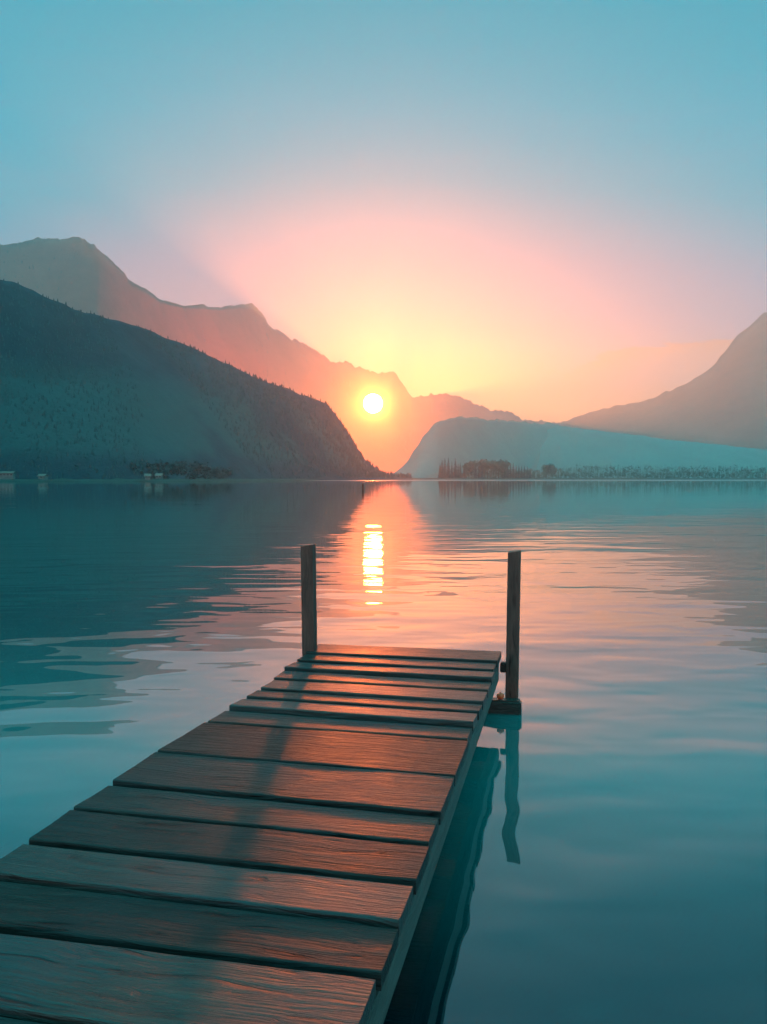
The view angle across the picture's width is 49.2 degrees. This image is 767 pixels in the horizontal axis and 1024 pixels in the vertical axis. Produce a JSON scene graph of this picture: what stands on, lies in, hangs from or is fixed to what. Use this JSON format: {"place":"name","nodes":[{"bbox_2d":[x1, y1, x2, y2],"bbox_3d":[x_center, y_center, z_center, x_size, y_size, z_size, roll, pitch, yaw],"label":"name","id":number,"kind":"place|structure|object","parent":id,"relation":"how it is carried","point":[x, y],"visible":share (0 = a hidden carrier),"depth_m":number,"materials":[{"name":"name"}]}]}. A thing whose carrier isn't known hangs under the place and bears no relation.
{"place":"outdoors","nodes":[
{"label":"outdoors","id":0,"kind":"place"},
{"bbox_2d":[0,459,388,481],"bbox_3d":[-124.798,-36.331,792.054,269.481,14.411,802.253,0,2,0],"label":"shore","id":1,"kind":"structure","parent":0,"point":[172,467],"depth_m":451.47,"materials":[{"name":"teal plant"}]},
{"bbox_2d":[0,471,15,478],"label":"boathouse","id":2,"kind":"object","parent":1,"relation":"on","point":[7,474],"visible":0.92,"depth_m":421.99,"materials":[{"name":"tile"}]},
{"bbox_2d":[37,474,48,479],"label":"hut","id":3,"kind":"object","parent":1,"relation":"on","point":[43,476],"visible":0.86,"depth_m":422.43,"materials":[{"name":"tile"}]},
{"bbox_2d":[144,474,150,479],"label":"house","id":4,"kind":"structure","parent":1,"relation":"on","point":[147,476],"depth_m":432.47,"materials":[{"name":"tile"}]},
{"bbox_2d":[154,473,164,478],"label":"house","id":5,"kind":"structure","parent":1,"relation":"on","point":[158,475],"depth_m":434.44,"materials":[{"name":"tile"}]},
{"bbox_2d":[0,280,412,479],"bbox_3d":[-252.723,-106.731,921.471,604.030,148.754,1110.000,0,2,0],"label":"hill","id":6,"kind":"structure","parent":0,"point":[179,421],"depth_m":526.31,"materials":[{"name":"teal plant"}]},
{"bbox_2d":[0,279,411,478],"bbox_3d":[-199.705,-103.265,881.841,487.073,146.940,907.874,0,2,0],"label":"forest","id":7,"kind":"object","parent":6,"relation":"on","point":[374,472],"visible":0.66,"depth_m":633.28,"materials":[{"name":"plant"}]},
{"bbox_2d":[0,237,577,473],"bbox_3d":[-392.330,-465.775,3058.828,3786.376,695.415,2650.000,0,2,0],"label":"mountain","id":8,"kind":"structure","parent":0,"point":[97,281],"depth_m":3070.06,"materials":[{"name":"grey stone"}]},
{"bbox_2d":[3,237,478,465],"bbox_3d":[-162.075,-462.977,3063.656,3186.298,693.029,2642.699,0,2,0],"label":"forest","id":9,"kind":"object","parent":8,"relation":"on","point":[256,351],"visible":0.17,"depth_m":3195.15,"materials":[{"name":"plant"}]},
{"bbox_2d":[364,394,382,412],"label":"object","id":10,"kind":"object","parent":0,"point":[373,403],"visible":1,"depth_m":2716.29,"materials":[{"name":"white"}]},
{"bbox_2d":[0,480,766,1023],"bbox_3d":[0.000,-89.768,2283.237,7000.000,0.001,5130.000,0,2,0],"label":"water","id":11,"kind":"structure","parent":0,"point":[602,856],"depth_m":6.74,"materials":[{"name":"teal liquid"}]},
{"bbox_2d":[0,544,521,1023],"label":"wooden dock","id":12,"kind":"object","parent":11,"relation":"in","point":[270,852],"visible":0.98,"depth_m":2.59,"materials":[{"name":"brown wood"}]},
{"bbox_2d":[0,0,766,422],"label":"sky","id":13,"kind":"structure","parent":0,"point":[550,211],"materials":[{"name":"blue"}]},
{"bbox_2d":[394,416,558,477],"bbox_3d":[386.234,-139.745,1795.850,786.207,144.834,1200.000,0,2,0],"label":"hill","id":14,"kind":"structure","parent":0,"point":[461,440],"depth_m":1600.65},
{"bbox_2d":[497,691,503,698],"bbox_3d":[0.781,1.222,5.593,0.051,0.051,0.051,0,2,0],"label":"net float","id":15,"kind":"object","parent":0,"point":[500,695],"visible":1,"depth_m":5.58,"materials":[{"name":"orange plastic"}]},
{"bbox_2d":[412,463,766,479],"bbox_3d":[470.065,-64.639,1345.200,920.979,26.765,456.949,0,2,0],"label":"shore","id":16,"kind":"structure","parent":0,"point":[639,475],"depth_m":1263.09,"materials":[{"name":"plant"}]},
{"bbox_2d":[439,460,445,477],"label":"spruce tree","id":17,"kind":"object","parent":16,"relation":"on","point":[442,472],"visible":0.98,"depth_m":1158.62,"materials":[{"name":"green plant"}]},
{"bbox_2d":[445,458,450,477],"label":"spruce tree","id":18,"kind":"object","parent":16,"relation":"on","point":[448,474],"visible":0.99,"depth_m":1151.49,"materials":[{"name":"green plant"}]},
{"bbox_2d":[453,459,458,477],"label":"spruce tree","id":19,"kind":"object","parent":16,"relation":"on","point":[455,472],"visible":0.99,"depth_m":1157.30,"materials":[{"name":"green plant"}]},
{"bbox_2d":[461,460,474,475],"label":"broadleaf tree","id":20,"kind":"object","parent":16,"relation":"on","point":[465,467],"visible":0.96,"depth_m":1151.96,"materials":[{"name":"green plant"}]},
{"bbox_2d":[467,460,478,470],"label":"broadleaf tree","id":21,"kind":"object","parent":16,"relation":"on","point":[471,464],"visible":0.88,"depth_m":1152.54,"materials":[{"name":"green plant"}]},
{"bbox_2d":[477,459,490,474],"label":"broadleaf tree","id":22,"kind":"object","parent":16,"relation":"on","point":[480,462],"visible":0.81,"depth_m":1148.08,"materials":[{"name":"green plant"}]},
{"bbox_2d":[483,458,490,477],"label":"broadleaf tree","id":23,"kind":"object","parent":16,"relation":"on","point":[487,467],"visible":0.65,"depth_m":1153.24,"materials":[{"name":"green plant"}]},
{"bbox_2d":[489,460,502,478],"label":"broadleaf tree","id":24,"kind":"object","parent":16,"relation":"on","point":[492,462],"visible":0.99,"depth_m":1139.16,"materials":[{"name":"green plant"}]},
{"bbox_2d":[493,459,503,478],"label":"broadleaf tree","id":25,"kind":"object","parent":16,"relation":"on","point":[500,465],"visible":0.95,"depth_m":1139.61,"materials":[{"name":"green plant"}]},
{"bbox_2d":[496,460,509,473],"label":"broadleaf tree","id":26,"kind":"object","parent":16,"relation":"on","point":[504,465],"visible":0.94,"depth_m":1138.10,"materials":[{"name":"green plant"}]},
{"bbox_2d":[505,463,509,478],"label":"spruce tree","id":27,"kind":"object","parent":16,"relation":"on","point":[507,474],"visible":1,"depth_m":1137.25,"materials":[{"name":"green plant"}]},
{"bbox_2d":[512,463,515,478],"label":"spruce tree","id":28,"kind":"object","parent":16,"relation":"on","point":[513,474],"visible":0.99,"depth_m":1145.12,"materials":[{"name":"green plant"}]},
{"bbox_2d":[542,464,548,472],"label":"broadleaf tree","id":29,"kind":"object","parent":16,"relation":"on","point":[544,470],"visible":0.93,"depth_m":1271.22,"materials":[{"name":"green plant"}]},
{"bbox_2d":[544,462,554,474],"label":"broadleaf tree","id":30,"kind":"object","parent":16,"relation":"on","point":[550,467],"visible":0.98,"depth_m":1265.39,"materials":[{"name":"green plant"}]},
{"bbox_2d":[547,464,556,475],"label":"broadleaf tree","id":31,"kind":"object","parent":16,"relation":"on","point":[554,467],"visible":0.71,"depth_m":1274.39,"materials":[{"name":"green plant"}]},
{"bbox_2d":[535,426,766,477],"bbox_3d":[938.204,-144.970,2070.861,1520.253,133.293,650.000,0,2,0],"label":"hill","id":32,"kind":"structure","parent":0,"point":[564,447],"depth_m":1927.66,"materials":[{"name":"teal"}]},
{"bbox_2d":[560,312,766,449],"bbox_3d":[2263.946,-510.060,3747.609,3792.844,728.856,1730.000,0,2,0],"label":"mountain","id":33,"kind":"structure","parent":0,"point":[722,400],"depth_m":3524.03,"materials":[{"name":"grey stone"}]}
]}

